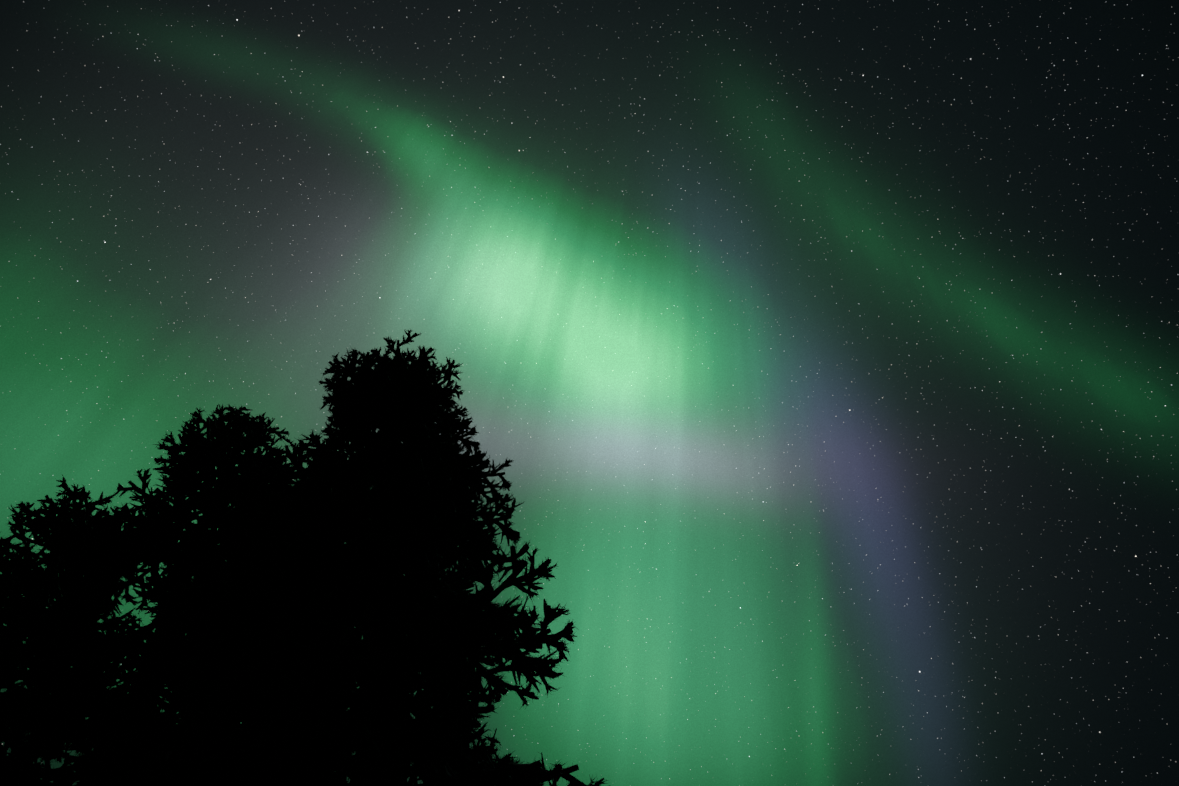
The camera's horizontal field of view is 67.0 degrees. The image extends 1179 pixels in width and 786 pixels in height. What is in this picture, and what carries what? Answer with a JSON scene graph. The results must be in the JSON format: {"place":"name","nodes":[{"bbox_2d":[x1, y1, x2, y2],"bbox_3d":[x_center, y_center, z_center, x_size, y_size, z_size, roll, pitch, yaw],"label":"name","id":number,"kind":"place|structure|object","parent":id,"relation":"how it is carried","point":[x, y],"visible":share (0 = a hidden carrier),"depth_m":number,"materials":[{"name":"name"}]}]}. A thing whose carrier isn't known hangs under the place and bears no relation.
{"place":"outdoors","nodes":[
{"label":"outdoors","id":0,"kind":"place"},
{"bbox_2d":[0,0,1178,785],"label":"sky","id":1,"kind":"structure","parent":0,"point":[824,354],"materials":[{"name":"green"}]},
{"bbox_3d":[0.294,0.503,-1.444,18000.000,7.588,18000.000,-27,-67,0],"label":"ground","id":2,"kind":"structure","parent":0,"visible":0},
{"bbox_2d":[0,475,144,783],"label":"spruce tree","id":3,"kind":"object","parent":2,"relation":"on","point":[25,576],"visible":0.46,"depth_m":5.63,"materials":[{"name":"black plant"}]},
{"bbox_2d":[0,403,297,785],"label":"spruce tree","id":4,"kind":"object","parent":2,"relation":"on","point":[57,706],"visible":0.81,"depth_m":4.61,"materials":[{"name":"black plant"}]},
{"bbox_2d":[118,329,610,785],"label":"spruce tree","id":5,"kind":"object","parent":2,"relation":"on","point":[404,524],"visible":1,"depth_m":3.72,"materials":[{"name":"black plant"}]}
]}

